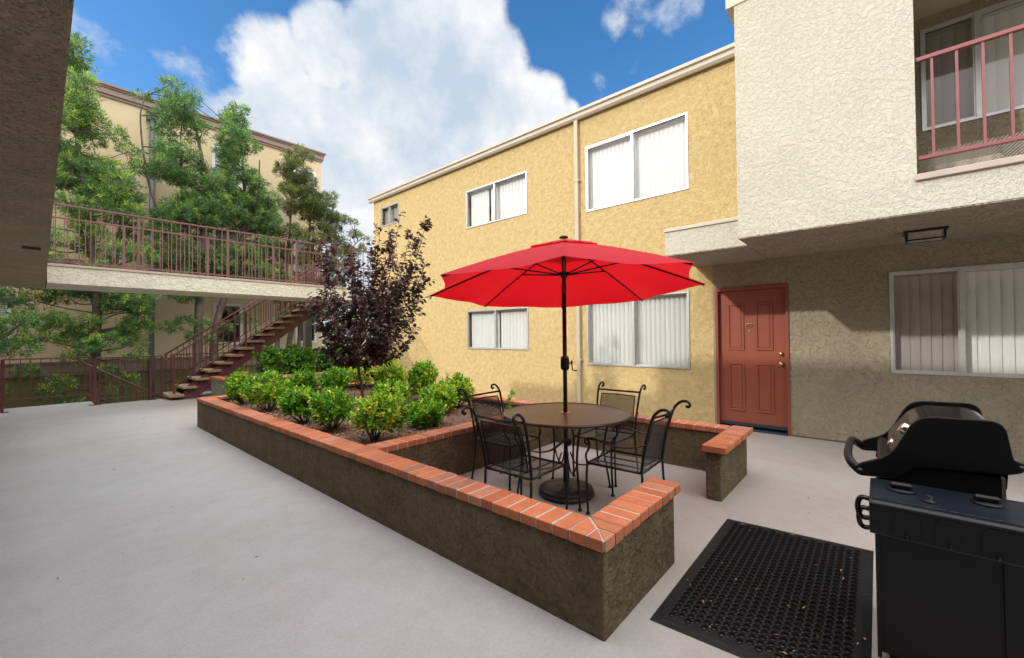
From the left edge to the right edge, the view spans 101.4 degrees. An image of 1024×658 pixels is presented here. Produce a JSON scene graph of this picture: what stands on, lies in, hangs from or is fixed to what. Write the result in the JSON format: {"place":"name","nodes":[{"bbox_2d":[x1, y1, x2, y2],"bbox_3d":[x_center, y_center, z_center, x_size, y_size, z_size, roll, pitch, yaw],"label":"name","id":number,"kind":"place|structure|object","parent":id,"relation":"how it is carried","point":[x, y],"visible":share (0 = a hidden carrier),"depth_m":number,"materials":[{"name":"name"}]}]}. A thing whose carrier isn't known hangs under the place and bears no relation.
{"place":"outdoors","nodes":[
{"label":"outdoors","id":0,"kind":"place"},
{"bbox_2d":[0,74,325,408],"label":"apartment building","id":1,"kind":"structure","parent":0,"point":[120,106],"depth_m":13.70,"materials":[{"name":"beige paint"}]},
{"bbox_2d":[0,297,11,348],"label":"window","id":2,"kind":"structure","parent":1,"relation":"in","point":[1,310],"depth_m":11.51,"materials":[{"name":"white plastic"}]},
{"bbox_2d":[212,143,241,187],"bbox_3d":[-10.551,-6.026,15.508,0.130,1.390,0.950,-1,-1,41],"label":"window","id":3,"kind":"structure","parent":1,"relation":"in","point":[214,159],"depth_m":15.29,"materials":[{"name":"white plastic"}]},
{"bbox_2d":[213,226,241,259],"bbox_3d":[-10.514,-3.041,15.473,0.130,1.340,0.930,-1,-1,41],"label":"window","id":4,"kind":"structure","parent":1,"relation":"in","point":[233,237],"depth_m":15.49,"materials":[{"name":"grey glass"}]},
{"bbox_2d":[213,303,241,344],"bbox_3d":[-10.479,-0.181,15.439,0.130,1.500,0.910,-1,-1,41],"label":"window","id":5,"kind":"structure","parent":1,"relation":"in","point":[229,309],"depth_m":15.53,"materials":[{"name":"grey glass"}]},
{"bbox_2d":[293,239,314,272],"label":"window","id":6,"kind":"structure","parent":1,"relation":"in","point":[300,245],"depth_m":17.42,"materials":[{"name":"grey glass"}]},
{"bbox_2d":[294,168,315,193],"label":"window","id":7,"kind":"structure","parent":1,"relation":"in","point":[314,173],"depth_m":17.83,"materials":[{"name":"white plastic"}]},
{"bbox_2d":[295,308,316,342],"bbox_3d":[-8.646,-0.190,17.536,0.130,1.540,0.860,-1,-1,41],"label":"window","id":8,"kind":"structure","parent":1,"relation":"in","point":[314,335],"depth_m":17.71,"materials":[{"name":"white glass"}]},
{"bbox_2d":[303,318,311,362],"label":"support column","id":9,"kind":"structure","parent":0,"point":[307,332],"depth_m":13.43,"materials":[{"name":"paint"}]},
{"bbox_2d":[70,0,734,337],"label":"sky","id":10,"kind":"structure","parent":0,"point":[393,93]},
{"bbox_2d":[0,391,1023,657],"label":"patio floor","id":11,"kind":"structure","parent":0,"point":[186,515],"depth_m":2.71,"materials":[{"name":"grey concrete"}]},
{"bbox_2d":[0,358,8,412],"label":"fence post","id":12,"kind":"object","parent":11,"relation":"on","point":[2,400],"visible":1,"depth_m":8.50,"materials":[{"name":"red metal"}]},
{"bbox_2d":[4,356,91,408],"bbox_3d":[-10.593,1.201,9.582,0.038,1.090,1.369,-1,-1,41],"label":"fence","id":13,"kind":"object","parent":11,"relation":"on","point":[60,395],"visible":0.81,"depth_m":9.59,"materials":[{"name":"red metal"}]},
{"bbox_2d":[89,355,162,405],"bbox_3d":[-8.977,1.187,9.789,0.120,1.090,1.270,-1,-1,41],"label":"fence","id":14,"kind":"object","parent":11,"relation":"on","point":[150,394],"visible":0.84,"depth_m":9.83,"materials":[{"name":"red metal"}]},
{"bbox_2d":[170,351,313,390],"bbox_3d":[-7.648,1.215,12.646,0.038,1.090,4.219,-1,-1,41],"label":"fence","id":15,"kind":"object","parent":11,"relation":"on","point":[200,364],"visible":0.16,"depth_m":11.44,"materials":[{"name":"red metal"}]},
{"bbox_2d":[163,302,327,399],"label":"staircase","id":16,"kind":"structure","parent":11,"relation":"on","point":[196,384],"depth_m":11.07,"materials":[{"name":"brown concrete"}]},
{"bbox_2d":[82,362,164,403],"bbox_3d":[-8.988,1.618,10.267,0.038,1.749,2.182,-1,-1,41],"label":"handrail","id":17,"kind":"object","parent":16,"relation":"attached to","point":[92,396],"visible":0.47,"depth_m":9.76,"materials":[{"name":"red metal"}]},
{"bbox_2d":[164,266,313,390],"bbox_3d":[-7.486,-0.229,11.851,0.040,3.570,3.690,-1,-1,41],"label":"handrail","id":18,"kind":"object","parent":16,"relation":"attached to","point":[212,326],"visible":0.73,"depth_m":11.31,"materials":[{"name":"red metal"}]},
{"bbox_2d":[161,268,324,393],"bbox_3d":[-6.850,-0.245,11.165,0.040,3.570,3.886,-1,-1,41],"label":"handrail","id":19,"kind":"object","parent":16,"relation":"attached to","point":[211,332],"visible":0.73,"depth_m":10.69,"materials":[{"name":"red metal"}]},
{"bbox_2d":[210,371,358,396],"bbox_3d":[-5.596,1.421,11.157,1.242,0.554,3.786,-1,-1,41],"label":"planter","id":20,"kind":"object","parent":11,"relation":"on","point":[217,384],"visible":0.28,"depth_m":9.89,"materials":[{"name":"paint"}]},
{"bbox_2d":[234,366,248,374],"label":"shrub","id":21,"kind":"object","parent":20,"relation":"on","point":[241,370],"visible":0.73,"depth_m":10.02,"materials":[{"name":"plant"}]},
{"bbox_2d":[251,344,304,374],"bbox_3d":[-6.010,0.862,10.878,0.983,0.950,1.225,-1,-1,41],"label":"hedge bush","id":22,"kind":"object","parent":20,"relation":"in","point":[268,358],"visible":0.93,"depth_m":10.69,"materials":[{"name":"green plant"}]},
{"bbox_2d":[298,346,336,371],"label":"hedge bush","id":23,"kind":"object","parent":20,"relation":"in","point":[309,355],"visible":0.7,"depth_m":11.30,"materials":[{"name":"green plant"}]},
{"bbox_2d":[330,347,363,369],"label":"hedge bush","id":24,"kind":"object","parent":20,"relation":"in","point":[338,349],"visible":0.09,"depth_m":11.81,"materials":[{"name":"green plant"}]},
{"bbox_2d":[196,381,752,640],"bbox_3d":[-1.280,1.253,5.309,7.091,0.474,2.962,-1,-1,41],"label":"planter","id":25,"kind":"object","parent":11,"relation":"on","point":[600,573],"visible":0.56,"depth_m":2.66,"materials":[{"name":"paint"}]},
{"bbox_2d":[230,388,512,445],"bbox_3d":[-2.107,1.123,6.018,4.530,0.063,2.564,-1,-1,41],"label":"mulch bed","id":26,"kind":"object","parent":25,"relation":"in","point":[459,417],"visible":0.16,"depth_m":4.87,"materials":[{"name":"brown soil"}]},
{"bbox_2d":[222,371,254,404],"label":"shrub","id":27,"kind":"object","parent":26,"relation":"on","point":[234,379],"visible":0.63,"depth_m":6.23,"materials":[{"name":"green plant"}]},
{"bbox_2d":[236,370,293,410],"bbox_3d":[-3.379,0.860,5.753,0.622,0.590,0.665,-1,-1,41],"label":"shrub","id":28,"kind":"object","parent":26,"relation":"on","point":[270,390],"visible":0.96,"depth_m":5.65,"materials":[{"name":"green plant"}]},
{"bbox_2d":[276,383,319,423],"bbox_3d":[-2.472,0.886,4.870,0.456,0.493,0.499,-1,-1,41],"label":"shrub","id":29,"kind":"object","parent":26,"relation":"on","point":[294,399],"visible":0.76,"depth_m":4.78,"materials":[{"name":"green plant"}]},
{"bbox_2d":[287,367,320,391],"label":"shrub","id":30,"kind":"object","parent":26,"relation":"on","point":[306,378],"visible":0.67,"depth_m":6.51,"materials":[{"name":"green plant"}]},
{"bbox_2d":[307,384,357,430],"bbox_3d":[-1.940,0.856,4.513,0.476,0.533,0.518,-1,-1,10],"label":"shrub","id":31,"kind":"object","parent":26,"relation":"on","point":[334,407],"visible":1,"depth_m":4.41,"materials":[{"name":"green plant"}]},
{"bbox_2d":[317,366,350,390],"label":"shrub","id":32,"kind":"object","parent":26,"relation":"on","point":[339,377],"visible":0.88,"depth_m":7.00,"materials":[{"name":"green plant"}]},
{"bbox_2d":[340,357,374,388],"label":"shrub","id":33,"kind":"object","parent":26,"relation":"on","point":[353,373],"visible":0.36,"depth_m":7.84,"materials":[{"name":"green plant"}]},
{"bbox_2d":[300,212,434,397],"bbox_3d":[-2.096,-0.314,6.207,1.558,2.891,1.467,-1,-1,41],"label":"purple leaf tree","id":34,"kind":"object","parent":26,"relation":"on","point":[374,351],"visible":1,"depth_m":6.11,"materials":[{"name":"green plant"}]},
{"bbox_2d":[349,388,411,441],"bbox_3d":[-1.249,0.840,4.039,0.552,0.536,0.573,-1,-1,41],"label":"shrub","id":35,"kind":"object","parent":26,"relation":"on","point":[391,414],"visible":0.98,"depth_m":3.93,"materials":[{"name":"green plant"}]},
{"bbox_2d":[372,358,407,391],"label":"shrub","id":36,"kind":"object","parent":26,"relation":"on","point":[396,370],"visible":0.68,"depth_m":6.93,"materials":[{"name":"green plant"}]},
{"bbox_2d":[369,376,410,404],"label":"shrub","id":37,"kind":"object","parent":26,"relation":"on","point":[394,387],"visible":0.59,"depth_m":5.60,"materials":[{"name":"green plant"}]},
{"bbox_2d":[405,358,438,397],"bbox_3d":[-1.401,0.802,6.526,0.509,0.686,0.565,-1,-1,41],"label":"shrub","id":38,"kind":"object","parent":26,"relation":"on","point":[423,374],"visible":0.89,"depth_m":6.43,"materials":[{"name":"green plant"}]},
{"bbox_2d":[405,395,446,428],"bbox_3d":[-0.980,0.934,4.700,0.490,0.366,0.472,-1,-1,41],"label":"shrub","id":39,"kind":"object","parent":26,"relation":"on","point":[426,412],"visible":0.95,"depth_m":4.59,"materials":[{"name":"green plant"}]},
{"bbox_2d":[419,381,458,410],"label":"shrub","id":40,"kind":"object","parent":26,"relation":"on","point":[444,392],"visible":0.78,"depth_m":5.29,"materials":[{"name":"green plant"}]},
{"bbox_2d":[441,372,475,407],"bbox_3d":[-0.757,0.860,5.837,0.475,0.539,0.552,-1,-1,41],"label":"shrub","id":41,"kind":"object","parent":26,"relation":"on","point":[458,382],"visible":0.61,"depth_m":5.77,"materials":[{"name":"green plant"}]},
{"bbox_2d":[505,389,516,408],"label":"seedling","id":42,"kind":"object","parent":26,"relation":"on","point":[511,396],"visible":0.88,"depth_m":5.65,"materials":[{"name":"green plant"}]},
{"bbox_2d":[457,383,540,490],"bbox_3d":[-0.122,1.005,4.064,0.664,0.870,0.553,-1,-1,40],"label":"garden chair","id":43,"kind":"object","parent":11,"relation":"on","point":[533,438],"visible":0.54,"depth_m":4.08,"materials":[{"name":"black metal"}]},
{"bbox_2d":[461,406,570,509],"bbox_3d":[0.038,0.989,3.085,0.553,0.870,0.664,-1,-1,40],"label":"garden chair","id":44,"kind":"object","parent":11,"relation":"on","point":[520,469],"visible":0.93,"depth_m":3.00,"materials":[{"name":"black metal"}]},
{"bbox_2d":[368,42,737,423],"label":"apartment building","id":45,"kind":"structure","parent":11,"relation":"on","point":[642,165],"depth_m":7.63,"materials":[{"name":"yellow paint"}]},
{"bbox_2d":[46,263,369,307],"bbox_3d":[-5.780,-0.951,12.471,2.918,0.353,10.840,-1,-1,41],"label":"footbridge","id":46,"kind":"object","parent":45,"relation":"attached to","point":[74,277],"visible":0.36,"depth_m":8.89,"materials":[{"name":"paint"}]},
{"bbox_2d":[52,216,327,285],"bbox_3d":[-7.359,-1.694,10.409,0.038,1.104,5.630,-1,-1,41],"label":"railing","id":47,"kind":"object","parent":46,"relation":"on","point":[184,235],"visible":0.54,"depth_m":9.82,"materials":[{"name":"metal"}]},
{"bbox_2d":[48,203,374,287],"bbox_3d":[-6.178,-1.713,9.921,0.038,1.104,6.450,-1,-1,41],"label":"railing","id":48,"kind":"object","parent":46,"relation":"on","point":[138,267],"visible":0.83,"depth_m":8.97,"materials":[{"name":"metal"}]},
{"bbox_2d":[312,262,371,286],"bbox_3d":[-5.075,-1.623,15.405,0.038,1.149,4.500,-1,-1,41],"label":"railing","id":49,"kind":"object","parent":46,"relation":"on","point":[336,274],"visible":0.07,"depth_m":14.34,"materials":[{"name":"metal"}]},
{"bbox_2d":[381,202,398,226],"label":"window","id":50,"kind":"structure","parent":45,"relation":"in","point":[392,211],"depth_m":11.93,"materials":[{"name":"glass"}]},
{"bbox_2d":[466,171,526,228],"bbox_3d":[-0.184,-2.784,9.391,1.858,0.900,0.616,-1,-1,41],"label":"window","id":51,"kind":"structure","parent":45,"relation":"in","point":[506,198],"depth_m":9.18,"materials":[{"name":"glass"}]},
{"bbox_2d":[467,307,528,349],"bbox_3d":[-0.156,0.004,9.351,1.858,0.905,0.616,-1,-1,41],"label":"window","id":52,"kind":"structure","parent":45,"relation":"in","point":[503,328],"depth_m":9.13,"materials":[{"name":"glass"}]},
{"bbox_2d":[585,112,688,211],"bbox_3d":[2.227,-2.742,7.282,1.837,1.213,0.616,-1,-1,41],"label":"window","id":53,"kind":"structure","parent":45,"relation":"in","point":[643,164],"depth_m":7.06,"materials":[{"name":"glass"}]},
{"bbox_2d":[587,291,689,368],"bbox_3d":[2.243,0.034,7.253,1.830,1.225,0.616,-1,-1,41],"label":"window","id":54,"kind":"structure","parent":45,"relation":"in","point":[653,332],"depth_m":7.02,"materials":[{"name":"glass"}]},
{"bbox_2d":[503,402,630,511],"bbox_3d":[0.468,1.074,3.630,1.093,0.707,1.093,-1,-1,41],"label":"garden table","id":55,"kind":"object","parent":11,"relation":"on","point":[606,421],"visible":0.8,"depth_m":3.53,"materials":[{"name":"brown metal"}]},
{"bbox_2d":[539,462,594,503],"bbox_3d":[0.470,1.291,3.627,0.480,0.273,0.480,-1,-1,41],"label":"umbrella base","id":56,"kind":"object","parent":11,"relation":"on","point":[552,490],"visible":0.86,"depth_m":3.51,"materials":[{"name":"plastic"}]},
{"bbox_2d":[429,235,704,462],"bbox_3d":[0.446,0.258,3.643,2.221,2.139,2.215,0,-1,-16],"label":"patio umbrella","id":57,"kind":"object","parent":56,"relation":"in","point":[564,272],"visible":1,"depth_m":3.88,"materials":[{"name":"red fabric"}]},
{"bbox_2d":[571,381,645,486],"bbox_3d":[0.972,0.995,4.171,0.553,0.870,0.664,-1,-1,41],"label":"garden chair","id":58,"kind":"object","parent":11,"relation":"on","point":[600,435],"visible":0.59,"depth_m":4.19,"materials":[{"name":"black metal"}]},
{"bbox_2d":[584,400,691,514],"bbox_3d":[0.963,0.981,3.198,0.664,0.870,0.553,-1,-1,38],"label":"garden chair","id":59,"kind":"object","parent":11,"relation":"on","point":[614,465],"visible":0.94,"depth_m":3.19,"materials":[{"name":"black metal"}]},
{"bbox_2d":[650,519,873,657],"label":"rubber mat","id":60,"kind":"object","parent":11,"relation":"on","point":[861,614],"visible":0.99,"depth_m":2.17,"materials":[{"name":"black rubber"}]},
{"bbox_2d":[687,521,865,653],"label":"fallen leaves","id":61,"kind":"object","parent":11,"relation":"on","point":[788,605],"visible":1,"depth_m":2.08,"materials":[{"name":"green plant"}]},
{"bbox_2d":[664,0,1023,462],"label":"apartment building","id":62,"kind":"structure","parent":11,"relation":"on","point":[869,133],"depth_m":4.48,"materials":[{"name":"beige paint"}]},
{"bbox_2d":[719,288,787,426],"bbox_3d":[3.384,0.412,5.912,0.836,1.928,0.100,-1,-1,41],"label":"door","id":63,"kind":"structure","parent":62,"relation":"in","point":[752,323],"depth_m":5.90,"materials":[{"name":"red wood"}]},
{"bbox_2d":[902,226,948,243],"bbox_3d":[4.152,-0.937,4.212,0.320,0.101,0.240,-1,-1,41],"label":"ceiling lamp","id":64,"kind":"object","parent":62,"relation":"attached to","point":[925,235],"visible":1,"depth_m":4.16,"materials":[{"name":"white glass"}]},
{"bbox_2d":[889,262,1023,377],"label":"window","id":65,"kind":"structure","parent":62,"relation":"in","point":[965,320],"depth_m":4.59,"materials":[{"name":"glass"}]},
{"bbox_2d":[920,0,1023,131],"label":"window","id":66,"kind":"structure","parent":62,"relation":"in","point":[1004,15],"depth_m":4.52,"materials":[{"name":"glass"}]},
{"bbox_2d":[844,401,1023,657],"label":"gas grill","id":67,"kind":"object","parent":11,"relation":"on","point":[945,517],"visible":1,"depth_m":1.57,"materials":[{"name":"black metal"}]},
{"label":"ground","id":68,"kind":"structure","parent":0,"visible":0},
{"bbox_2d":[0,286,46,393],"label":"podocarpus tree","id":69,"kind":"object","parent":68,"relation":"on","point":[27,315],"visible":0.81,"depth_m":9.72,"materials":[{"name":"green plant"}]},
{"bbox_2d":[0,0,73,287],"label":"apartment building","id":70,"kind":"structure","parent":68,"relation":"on","point":[35,35],"depth_m":2.00,"materials":[{"name":"paint"}]},
{"bbox_2d":[4,31,163,404],"bbox_3d":[-11.260,-2.308,11.142,2.494,10.568,3.148,-1,-1,41],"label":"podocarpus tree","id":71,"kind":"object","parent":68,"relation":"on","point":[78,117],"visible":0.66,"depth_m":11.03,"materials":[{"name":"green plant"}]},
{"bbox_2d":[128,73,240,373],"bbox_3d":[-10.032,-2.262,12.939,2.205,10.503,2.797,-1,-1,41],"label":"podocarpus tree","id":72,"kind":"object","parent":68,"relation":"on","point":[210,201],"visible":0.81,"depth_m":12.71,"materials":[{"name":"green plant"}]},
{"bbox_2d":[181,84,286,390],"bbox_3d":[-9.288,-2.293,14.002,2.111,10.582,3.118,-1,-1,41],"label":"podocarpus tree","id":73,"kind":"object","parent":68,"relation":"on","point":[252,204],"visible":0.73,"depth_m":13.98,"materials":[{"name":"green plant"}]},
{"bbox_2d":[263,142,370,361],"bbox_3d":[-7.549,-1.965,16.382,2.210,9.970,4.370,-1,-1,41],"label":"podocarpus tree","id":74,"kind":"object","parent":68,"relation":"on","point":[309,201],"visible":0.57,"depth_m":15.81,"materials":[{"name":"green plant"}]},
{"bbox_2d":[322,310,369,347],"bbox_3d":[-8.045,1.016,21.209,3.171,4.142,4.638,-1,-1,41],"label":"podocarpus tree","id":75,"kind":"object","parent":68,"relation":"on","point":[346,332],"visible":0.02,"depth_m":20.93,"materials":[{"name":"green plant"}]}
]}

